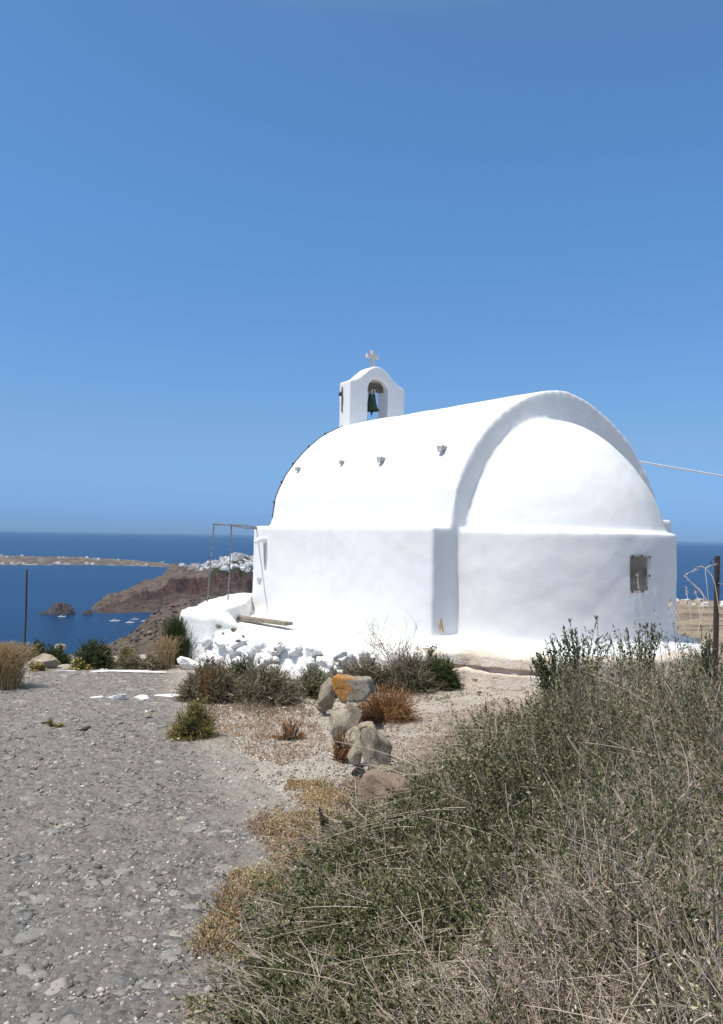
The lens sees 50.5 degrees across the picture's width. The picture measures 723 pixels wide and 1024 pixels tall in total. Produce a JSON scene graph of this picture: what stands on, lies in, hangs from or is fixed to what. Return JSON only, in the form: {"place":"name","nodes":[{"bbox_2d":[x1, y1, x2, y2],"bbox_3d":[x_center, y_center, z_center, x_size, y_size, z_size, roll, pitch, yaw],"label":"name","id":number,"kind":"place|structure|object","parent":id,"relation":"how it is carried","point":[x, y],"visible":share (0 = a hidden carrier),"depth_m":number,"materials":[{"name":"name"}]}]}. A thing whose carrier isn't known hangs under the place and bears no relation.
{"place":"outdoors","nodes":[
{"label":"outdoors","id":0,"kind":"place"},
{"bbox_2d":[0,668,320,1023],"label":"path","id":1,"kind":"structure","parent":0,"point":[112,1011],"depth_m":4.06,"materials":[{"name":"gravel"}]},
{"bbox_2d":[0,640,43,690],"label":"grass tuft","id":2,"kind":"object","parent":1,"relation":"on","point":[11,658],"visible":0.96,"depth_m":7.78,"materials":[{"name":"plant"}]},
{"bbox_2d":[28,662,46,671],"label":"plant","id":3,"kind":"object","parent":1,"relation":"on","point":[36,668],"visible":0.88,"depth_m":8.88,"materials":[{"name":"yellow plant"}]},
{"bbox_2d":[46,718,64,727],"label":"plant","id":4,"kind":"object","parent":1,"relation":"on","point":[50,723],"visible":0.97,"depth_m":6.29,"materials":[{"name":"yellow plant"}]},
{"bbox_2d":[68,658,94,670],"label":"plant","id":5,"kind":"object","parent":1,"relation":"on","point":[78,664],"visible":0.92,"depth_m":9.02,"materials":[{"name":"yellow plant"}]},
{"bbox_2d":[107,694,126,699],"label":"kerb stone","id":6,"kind":"object","parent":1,"relation":"on","point":[120,697],"visible":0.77,"depth_m":7.41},
{"bbox_2d":[92,670,167,672],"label":"kerb stone","id":7,"kind":"object","parent":1,"relation":"on","point":[134,671],"visible":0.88,"depth_m":8.92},
{"bbox_2d":[133,695,148,699],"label":"kerb stone","id":8,"kind":"object","parent":1,"relation":"on","point":[143,697],"visible":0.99,"depth_m":7.46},
{"bbox_2d":[162,692,223,741],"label":"plant","id":9,"kind":"object","parent":1,"relation":"on","point":[196,723],"visible":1,"depth_m":6.05,"materials":[{"name":"green plant"}]},
{"bbox_2d":[191,666,221,703],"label":"grass tuft","id":10,"kind":"object","parent":1,"relation":"on","point":[205,680],"visible":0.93,"depth_m":7.35,"materials":[{"name":"orange plant"}]},
{"bbox_2d":[182,861,294,1023],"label":"ground cover","id":11,"kind":"object","parent":1,"relation":"on","point":[214,920],"visible":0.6,"depth_m":3.18,"materials":[{"name":"plant"}]},
{"bbox_2d":[92,555,252,613],"bbox_3d":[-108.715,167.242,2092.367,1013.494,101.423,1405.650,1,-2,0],"label":"headland","id":12,"kind":"structure","parent":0,"point":[174,582],"depth_m":1665.51,"materials":[{"name":"stone"}]},
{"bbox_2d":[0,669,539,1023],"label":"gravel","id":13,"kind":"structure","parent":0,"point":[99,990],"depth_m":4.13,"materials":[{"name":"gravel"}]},
{"bbox_2d":[0,530,722,656],"bbox_3d":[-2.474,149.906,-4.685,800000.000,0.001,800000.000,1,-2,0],"label":"sea","id":14,"kind":"structure","parent":0,"point":[80,589],"depth_m":2845.63,"materials":[{"name":"liquid"}]},
{"bbox_2d":[47,602,75,614],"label":"rocky islet","id":15,"kind":"object","parent":14,"relation":"on","point":[58,608],"visible":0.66,"depth_m":1380.03,"materials":[{"name":"stone"}]},
{"bbox_2d":[0,555,172,566],"bbox_3d":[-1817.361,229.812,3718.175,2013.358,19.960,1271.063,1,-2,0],"label":"island","id":16,"kind":"structure","parent":14,"relation":"on","point":[37,560],"depth_m":3671.91,"materials":[{"name":"stone"}]},
{"bbox_2d":[83,610,92,614],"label":"reef","id":17,"kind":"object","parent":14,"relation":"on","point":[86,612],"visible":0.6,"depth_m":1389.05,"materials":[{"name":"stone"}]},
{"bbox_2d":[0,0,722,541],"label":"sky","id":18,"kind":"structure","parent":0,"point":[213,213],"materials":[{"name":"blue"}]},
{"bbox_2d":[6,596,722,999],"bbox_3d":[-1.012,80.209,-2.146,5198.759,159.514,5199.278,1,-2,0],"label":"ground","id":19,"kind":"structure","parent":0,"point":[692,624],"depth_m":6.92,"materials":[{"name":"gravel"}]},
{"bbox_2d":[23,570,27,651],"bbox_3d":[-4.319,1.350,9.860,0.034,1.210,0.023,1,-2,0],"label":"thin pole","id":20,"kind":"object","parent":19,"relation":"on","point":[26,589],"visible":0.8,"depth_m":9.86,"materials":[{"name":"metal"}]},
{"bbox_2d":[26,639,47,659],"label":"shrub","id":21,"kind":"object","parent":19,"relation":"on","point":[38,646],"visible":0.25,"depth_m":9.83,"materials":[{"name":"green plant"}]},
{"bbox_2d":[30,653,60,668],"bbox_3d":[-3.771,1.783,9.095,0.333,0.195,0.281,1,-2,0],"label":"boulder","id":22,"kind":"object","parent":19,"relation":"on","point":[50,661],"visible":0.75,"depth_m":9.09,"materials":[{"name":"beige stone"}]},
{"bbox_2d":[45,639,71,664],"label":"shrub","id":23,"kind":"object","parent":19,"relation":"on","point":[61,656],"visible":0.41,"depth_m":9.54,"materials":[{"name":"green plant"}]},
{"bbox_2d":[70,636,116,668],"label":"shrub","id":24,"kind":"object","parent":19,"relation":"on","point":[93,655],"visible":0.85,"depth_m":9.16,"materials":[{"name":"green plant"}]},
{"bbox_2d":[117,646,135,658],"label":"shrub","id":25,"kind":"object","parent":19,"relation":"on","point":[125,652],"visible":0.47,"depth_m":10.07,"materials":[{"name":"green plant"}]},
{"bbox_2d":[110,651,146,669],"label":"shrub","id":26,"kind":"object","parent":19,"relation":"on","point":[122,662],"visible":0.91,"depth_m":9.18,"materials":[{"name":"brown plant"}]},
{"bbox_2d":[128,652,167,670],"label":"shrub","id":27,"kind":"object","parent":19,"relation":"on","point":[153,662],"visible":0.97,"depth_m":9.20,"materials":[{"name":"brown plant"}]},
{"bbox_2d":[103,596,220,655],"bbox_3d":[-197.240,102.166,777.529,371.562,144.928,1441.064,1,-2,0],"label":"hillside","id":28,"kind":"structure","parent":19,"relation":"on","point":[157,621],"depth_m":257.11,"materials":[{"name":"soil"}]},
{"bbox_2d":[149,634,182,669],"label":"grass tuft","id":29,"kind":"object","parent":19,"relation":"on","point":[166,649],"visible":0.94,"depth_m":9.32,"materials":[{"name":"plant"}]},
{"bbox_2d":[154,694,178,696],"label":"kerb stone","id":30,"kind":"object","parent":19,"relation":"on","point":[168,695],"visible":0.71,"depth_m":7.61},
{"bbox_2d":[149,616,194,664],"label":"broom bush","id":31,"kind":"object","parent":19,"relation":"on","point":[175,628],"visible":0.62,"depth_m":9.60,"materials":[{"name":"green plant"}]},
{"bbox_2d":[177,656,197,669],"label":"whitewashed boulder","id":32,"kind":"object","parent":19,"relation":"on","point":[185,663],"visible":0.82,"depth_m":9.27,"materials":[{"name":"stone"}]},
{"bbox_2d":[168,645,244,704],"bbox_3d":[-1.475,1.586,7.496,0.822,0.554,0.535,1,-2,0],"label":"shrub","id":33,"kind":"object","parent":19,"relation":"on","point":[223,684],"visible":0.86,"depth_m":7.40,"materials":[{"name":"green plant"}]},
{"bbox_2d":[179,593,252,662],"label":"parapet wall","id":34,"kind":"structure","parent":19,"relation":"on","point":[204,618],"depth_m":9.79,"materials":[{"name":"paint"}]},
{"bbox_2d":[207,524,256,601],"bbox_3d":[-1.881,0.792,11.461,0.094,1.214,1.322,0,-2,24],"label":"pipe frame","id":35,"kind":"object","parent":34,"relation":"on","point":[239,525],"visible":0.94,"depth_m":11.26,"materials":[{"name":"metal"}]},
{"bbox_2d":[221,654,258,681],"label":"shrub","id":36,"kind":"object","parent":19,"relation":"on","point":[242,665],"visible":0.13,"depth_m":7.95,"materials":[{"name":"green plant"}]},
{"bbox_2d":[183,703,330,764],"bbox_3d":[-0.931,1.789,6.315,1.230,0.094,2.033,1,-2,-9],"label":"ground cover","id":37,"kind":"object","parent":19,"relation":"on","point":[230,727],"visible":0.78,"depth_m":6.33,"materials":[{"name":"gravel"}]},
{"bbox_2d":[186,689,328,718],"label":"ground cover","id":38,"kind":"object","parent":19,"relation":"on","point":[258,709],"visible":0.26,"depth_m":7.13,"materials":[{"name":"brown plant"}]},
{"bbox_2d":[224,652,306,709],"bbox_3d":[-0.945,1.569,7.413,0.875,0.602,0.653,1,-2,0],"label":"shrub","id":39,"kind":"object","parent":19,"relation":"on","point":[260,685],"visible":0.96,"depth_m":7.35,"materials":[{"name":"green plant"}]},
{"bbox_2d":[216,771,360,949],"bbox_3d":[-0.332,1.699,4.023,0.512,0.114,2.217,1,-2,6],"label":"ground cover","id":40,"kind":"object","parent":19,"relation":"on","point":[305,785],"visible":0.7,"depth_m":4.31,"materials":[{"name":"plant"}]},
{"bbox_2d":[271,715,305,740],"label":"plant","id":41,"kind":"object","parent":19,"relation":"on","point":[288,734],"visible":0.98,"depth_m":6.04,"materials":[{"name":"orange plant"}]},
{"bbox_2d":[282,664,305,680],"bbox_3d":[-0.752,1.825,8.698,0.240,0.219,0.346,3,-2,-41],"label":"whitewashed stone","id":42,"kind":"object","parent":19,"relation":"on","point":[288,667],"visible":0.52,"depth_m":8.62,"materials":[{"name":"stone"}]},
{"bbox_2d":[291,662,336,699],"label":"shrub","id":43,"kind":"object","parent":19,"relation":"on","point":[312,681],"visible":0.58,"depth_m":7.78,"materials":[{"name":"green plant"}]},
{"bbox_2d":[201,610,428,676],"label":"terrace","id":44,"kind":"structure","parent":19,"relation":"on","point":[327,640],"depth_m":9.30,"materials":[{"name":"paint"}]},
{"bbox_2d":[201,637,212,647],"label":"whitewashed stone","id":45,"kind":"object","parent":44,"relation":"attached to","point":[206,642],"visible":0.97,"depth_m":9.40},
{"bbox_2d":[210,650,218,656],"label":"whitewashed stone","id":46,"kind":"object","parent":44,"relation":"attached to","point":[213,652],"visible":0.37,"depth_m":9.33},
{"bbox_2d":[214,639,225,647],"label":"whitewashed stone","id":47,"kind":"object","parent":44,"relation":"attached to","point":[219,643],"visible":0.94,"depth_m":9.24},
{"bbox_2d":[226,645,238,654],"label":"whitewashed stone","id":48,"kind":"object","parent":44,"relation":"attached to","point":[229,649],"visible":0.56,"depth_m":9.14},
{"bbox_2d":[231,639,248,648],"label":"whitewashed stone","id":49,"kind":"object","parent":48,"relation":"on","point":[234,644],"visible":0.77,"depth_m":9.08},
{"bbox_2d":[233,645,244,652],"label":"whitewashed stone","id":50,"kind":"object","parent":44,"relation":"attached to","point":[238,649],"visible":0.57,"depth_m":9.06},
{"bbox_2d":[237,615,292,625],"bbox_3d":[-1.326,1.446,10.234,1.017,0.049,0.140,-1,-2,40],"label":"plank","id":51,"kind":"object","parent":44,"relation":"on","point":[265,620],"visible":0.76,"depth_m":10.14,"materials":[{"name":"brown wood"}]},
{"bbox_2d":[263,650,272,661],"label":"whitewashed stone","id":52,"kind":"object","parent":44,"relation":"attached to","point":[266,657],"visible":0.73,"depth_m":8.81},
{"bbox_2d":[270,656,279,661],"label":"whitewashed stone","id":53,"kind":"object","parent":44,"relation":"attached to","point":[275,658],"visible":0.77,"depth_m":8.81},
{"bbox_2d":[289,645,302,655],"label":"whitewashed stone","id":54,"kind":"object","parent":44,"relation":"attached to","point":[293,651],"visible":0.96,"depth_m":8.76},
{"bbox_2d":[304,658,315,666],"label":"whitewashed stone","id":55,"kind":"object","parent":44,"relation":"attached to","point":[311,660],"visible":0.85,"depth_m":8.56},
{"bbox_2d":[305,646,322,656],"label":"whitewashed stone","id":56,"kind":"object","parent":44,"relation":"attached to","point":[310,651],"visible":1,"depth_m":8.61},
{"bbox_2d":[337,656,345,662],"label":"whitewashed stone","id":57,"kind":"object","parent":44,"relation":"attached to","point":[340,659],"visible":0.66,"depth_m":8.44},
{"bbox_2d":[333,649,347,661],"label":"whitewashed stone","id":58,"kind":"object","parent":57,"relation":"on","point":[338,653],"visible":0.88,"depth_m":8.46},
{"bbox_2d":[356,646,368,659],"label":"whitewashed stone","id":59,"kind":"object","parent":44,"relation":"attached to","point":[360,649],"visible":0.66,"depth_m":8.48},
{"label":"whitewashed stone","id":60,"kind":"object","parent":44,"relation":"attached to","visible":0},
{"bbox_2d":[267,648,281,655],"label":"whitewashed stone","id":61,"kind":"object","parent":60,"relation":"on","point":[270,651],"visible":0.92,"depth_m":8.85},
{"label":"whitewashed stone","id":62,"kind":"object","parent":44,"relation":"attached to","visible":0},
{"bbox_2d":[241,651,249,656],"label":"whitewashed stone","id":63,"kind":"object","parent":62,"relation":"on","point":[243,653],"visible":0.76,"depth_m":9.00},
{"bbox_2d":[243,644,257,655],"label":"whitewashed stone","id":64,"kind":"object","parent":63,"relation":"on","point":[250,649],"visible":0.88,"depth_m":8.96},
{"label":"whitewashed stone","id":65,"kind":"object","parent":44,"relation":"attached to","visible":0},
{"bbox_2d":[275,643,285,652],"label":"whitewashed stone","id":66,"kind":"object","parent":65,"relation":"on","point":[278,648],"visible":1,"depth_m":8.82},
{"bbox_2d":[316,704,327,713],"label":"field stone","id":67,"kind":"object","parent":19,"relation":"on","point":[321,710],"visible":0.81,"depth_m":6.97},
{"bbox_2d":[318,807,331,838],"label":"plant","id":68,"kind":"object","parent":19,"relation":"on","point":[324,821],"visible":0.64,"depth_m":4.07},
{"bbox_2d":[317,667,332,677],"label":"whitewashed stone","id":69,"kind":"object","parent":19,"relation":"on","point":[321,669],"visible":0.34,"depth_m":8.46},
{"bbox_2d":[315,656,334,669],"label":"whitewashed stone","id":70,"kind":"object","parent":69,"relation":"on","point":[330,663],"visible":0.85,"depth_m":8.48,"materials":[{"name":"stone"}]},
{"bbox_2d":[317,677,334,709],"bbox_3d":[-0.309,1.660,6.971,0.174,0.310,0.142,1,-2,0],"label":"field stone","id":71,"kind":"object","parent":19,"relation":"on","point":[326,699],"visible":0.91,"depth_m":6.93,"materials":[{"name":"stone"}]},
{"bbox_2d":[329,708,349,739],"bbox_3d":[-0.168,1.668,5.979,0.149,0.271,0.114,1,-2,-15],"label":"field stone","id":72,"kind":"object","parent":19,"relation":"on","point":[339,717],"visible":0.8,"depth_m":5.96,"materials":[{"name":"stone"}]},
{"bbox_2d":[331,725,352,763],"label":"plant","id":73,"kind":"object","parent":19,"relation":"on","point":[340,752],"visible":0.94,"depth_m":5.45,"materials":[{"name":"orange plant"}]},
{"bbox_2d":[342,726,360,746],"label":"field stone","id":74,"kind":"object","parent":19,"relation":"on","point":[355,733],"visible":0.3,"depth_m":5.71,"materials":[{"name":"stone"}]},
{"bbox_2d":[344,701,361,727],"bbox_3d":[-0.075,1.655,6.223,0.159,0.237,0.120,1,-2,0],"label":"field stone","id":75,"kind":"object","parent":19,"relation":"on","point":[355,714],"visible":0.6,"depth_m":6.18,"materials":[{"name":"stone"}]},
{"bbox_2d":[332,674,374,703],"bbox_3d":[-0.066,1.510,6.533,0.372,0.254,0.277,1,-2,0],"label":"field stone","id":76,"kind":"object","parent":19,"relation":"on","point":[353,689],"visible":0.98,"depth_m":6.41,"materials":[{"name":"stone"}]},
{"bbox_2d":[347,741,361,765],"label":"field stone","id":77,"kind":"object","parent":19,"relation":"on","point":[354,754],"visible":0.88,"depth_m":5.36,"materials":[{"name":"stone"}]},
{"bbox_2d":[351,764,365,777],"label":"field stone","id":78,"kind":"object","parent":19,"relation":"on","point":[359,772],"visible":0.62,"depth_m":5.03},
{"bbox_2d":[331,651,402,692],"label":"shrub","id":79,"kind":"object","parent":19,"relation":"on","point":[369,669],"visible":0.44,"depth_m":8.13,"materials":[{"name":"green plant"}]},
{"bbox_2d":[358,721,375,731],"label":"field stone","id":80,"kind":"object","parent":19,"relation":"on","point":[362,725],"visible":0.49,"depth_m":6.33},
{"bbox_2d":[360,726,391,769],"bbox_3d":[0.105,1.650,5.249,0.195,0.362,0.179,2,-2,-22],"label":"field stone","id":81,"kind":"object","parent":19,"relation":"on","point":[373,738],"visible":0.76,"depth_m":5.20,"materials":[{"name":"stone"}]},
{"bbox_2d":[356,768,412,809],"bbox_3d":[0.145,1.644,4.500,0.343,0.258,0.229,2,-2,-29],"label":"field stone","id":82,"kind":"object","parent":19,"relation":"on","point":[374,780],"visible":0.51,"depth_m":4.46,"materials":[{"name":"stone"}]},
{"bbox_2d":[371,764,400,771],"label":"field stone","id":83,"kind":"object","parent":19,"relation":"on","point":[386,766],"visible":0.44,"depth_m":5.13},
{"bbox_2d":[355,677,425,726],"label":"plant","id":84,"kind":"object","parent":19,"relation":"on","point":[394,708],"visible":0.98,"depth_m":6.75,"materials":[{"name":"orange plant"}]},
{"bbox_2d":[355,610,433,673],"bbox_3d":[0.332,1.313,8.046,0.892,0.654,0.884,1,-2,0],"label":"bare bush","id":85,"kind":"object","parent":19,"relation":"on","point":[397,658],"visible":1,"depth_m":8.02,"materials":[{"name":"plant"}]},
{"bbox_2d":[334,686,466,704],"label":"ground cover","id":86,"kind":"object","parent":19,"relation":"on","point":[447,695],"visible":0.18,"depth_m":7.88,"materials":[{"name":"brown plant"}]},
{"bbox_2d":[372,637,456,693],"bbox_3d":[0.514,1.630,8.252,0.872,0.625,0.748,2,-2,-31],"label":"shrub","id":87,"kind":"object","parent":19,"relation":"on","point":[420,678],"visible":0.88,"depth_m":8.15,"materials":[{"name":"green plant"}]},
{"bbox_2d":[423,641,439,663],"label":"shrub","id":88,"kind":"object","parent":19,"relation":"on","point":[431,648],"visible":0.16,"depth_m":8.60,"materials":[{"name":"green plant"}]},
{"bbox_2d":[143,616,722,1023],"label":"undergrowth","id":89,"kind":"object","parent":19,"relation":"on","point":[585,886],"visible":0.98,"depth_m":2.75,"materials":[{"name":"green plant"}]},
{"bbox_2d":[636,574,681,667],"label":"dry weed","id":90,"kind":"object","parent":89,"relation":"on","point":[659,623],"visible":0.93,"depth_m":5.94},
{"bbox_2d":[668,563,719,659],"bbox_3d":[2.465,0.741,5.687,0.392,0.735,0.218,1,-2,0],"label":"dry weed","id":91,"kind":"object","parent":89,"relation":"on","point":[696,587],"visible":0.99,"depth_m":5.63,"materials":[{"name":"plant"}]},
{"bbox_2d":[710,556,722,686],"bbox_3d":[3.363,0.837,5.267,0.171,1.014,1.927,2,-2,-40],"label":"fence post","id":92,"kind":"object","parent":89,"relation":"on","point":[716,609],"visible":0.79,"depth_m":5.98,"materials":[{"name":"wood"}]},
{"bbox_2d":[423,652,466,690],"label":"shrub","id":93,"kind":"object","parent":19,"relation":"on","point":[453,681],"visible":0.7,"depth_m":8.25,"materials":[{"name":"green plant"}]},
{"bbox_2d":[376,697,518,761],"bbox_3d":[0.946,1.817,6.561,1.290,0.124,2.796,-1,-2,39],"label":"ground cover","id":94,"kind":"object","parent":19,"relation":"on","point":[430,729],"visible":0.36,"depth_m":6.55,"materials":[{"name":"gravel"}]},
{"bbox_2d":[252,350,712,693],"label":"chapel","id":95,"kind":"structure","parent":19,"relation":"on","point":[495,543],"depth_m":9.30,"materials":[{"name":"white paint"}]},
{"bbox_2d":[272,387,342,517],"bbox_3d":[-0.822,-1.034,12.836,1.541,2.298,0.062,2,-2,-40],"label":"string light","id":96,"kind":"object","parent":95,"relation":"attached to","point":[340,393],"visible":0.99,"depth_m":12.72,"materials":[{"name":"plastic"}]},
{"bbox_2d":[367,382,382,416],"bbox_3d":[0.182,-1.983,13.606,0.276,0.610,0.438,0,-2,25],"label":"bell","id":97,"kind":"object","parent":95,"relation":"hanging from","point":[373,389],"visible":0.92,"depth_m":13.56,"materials":[{"name":"green metal"}]},
{"bbox_2d":[630,555,650,592],"bbox_3d":[3.141,0.706,8.855,0.289,0.429,0.238,2,-2,-27],"label":"window","id":98,"kind":"structure","parent":95,"relation":"in","point":[632,555],"depth_m":8.97,"materials":[{"name":"paint"}]},
{"bbox_2d":[640,461,722,476],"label":"overhead cable","id":99,"kind":"object","parent":95,"relation":"attached to","point":[680,468],"visible":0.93,"depth_m":13.39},
{"bbox_2d":[483,692,492,715],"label":"plant","id":100,"kind":"object","parent":19,"relation":"on","point":[486,712],"visible":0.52,"depth_m":7.02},
{"bbox_2d":[529,637,580,700],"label":"tall weed","id":101,"kind":"object","parent":19,"relation":"on","point":[541,663],"visible":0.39,"depth_m":6.33,"materials":[{"name":"green plant"}]},
{"bbox_2d":[544,614,611,692],"bbox_3d":[1.744,1.350,6.270,0.533,1.031,0.307,1,-2,0],"label":"tall weed","id":102,"kind":"object","parent":19,"relation":"on","point":[580,647],"visible":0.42,"depth_m":6.27,"materials":[{"name":"green plant"}]},
{"bbox_2d":[617,622,662,705],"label":"tall weed","id":103,"kind":"object","parent":19,"relation":"on","point":[644,646],"visible":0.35,"depth_m":5.96,"materials":[{"name":"green plant"}]},
{"bbox_2d":[680,625,722,708],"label":"tall weed","id":104,"kind":"object","parent":19,"relation":"on","point":[705,653],"visible":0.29,"depth_m":5.36,"materials":[{"name":"green plant"}]},
{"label":"whitewashed stone","id":105,"kind":"object","parent":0,"visible":0},
{"bbox_2d":[253,641,265,651],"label":"whitewashed stone","id":106,"kind":"object","parent":105,"relation":"on","point":[261,644],"visible":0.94,"depth_m":8.95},
{"bbox_2d":[249,640,265,644],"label":"whitewashed stone","id":107,"kind":"object","parent":106,"relation":"on","point":[251,642],"visible":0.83,"depth_m":8.99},
{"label":"whitewashed stone","id":108,"kind":"object","parent":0,"visible":0},
{"bbox_2d":[260,658,270,666],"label":"whitewashed stone","id":109,"kind":"object","parent":108,"relation":"on","point":[261,660],"visible":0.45,"depth_m":8.81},
{"label":"whitewashed stone","id":110,"kind":"object","parent":109,"relation":"on","visible":0},
{"bbox_2d":[254,652,260,660],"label":"whitewashed stone","id":111,"kind":"object","parent":110,"relation":"on","point":[257,657],"visible":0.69,"depth_m":8.92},
{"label":"whitewashed boulder","id":112,"kind":"object","parent":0,"visible":0},
{"bbox_2d":[199,652,211,660],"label":"whitewashed stone","id":113,"kind":"object","parent":112,"relation":"on","point":[209,655],"visible":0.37,"depth_m":9.31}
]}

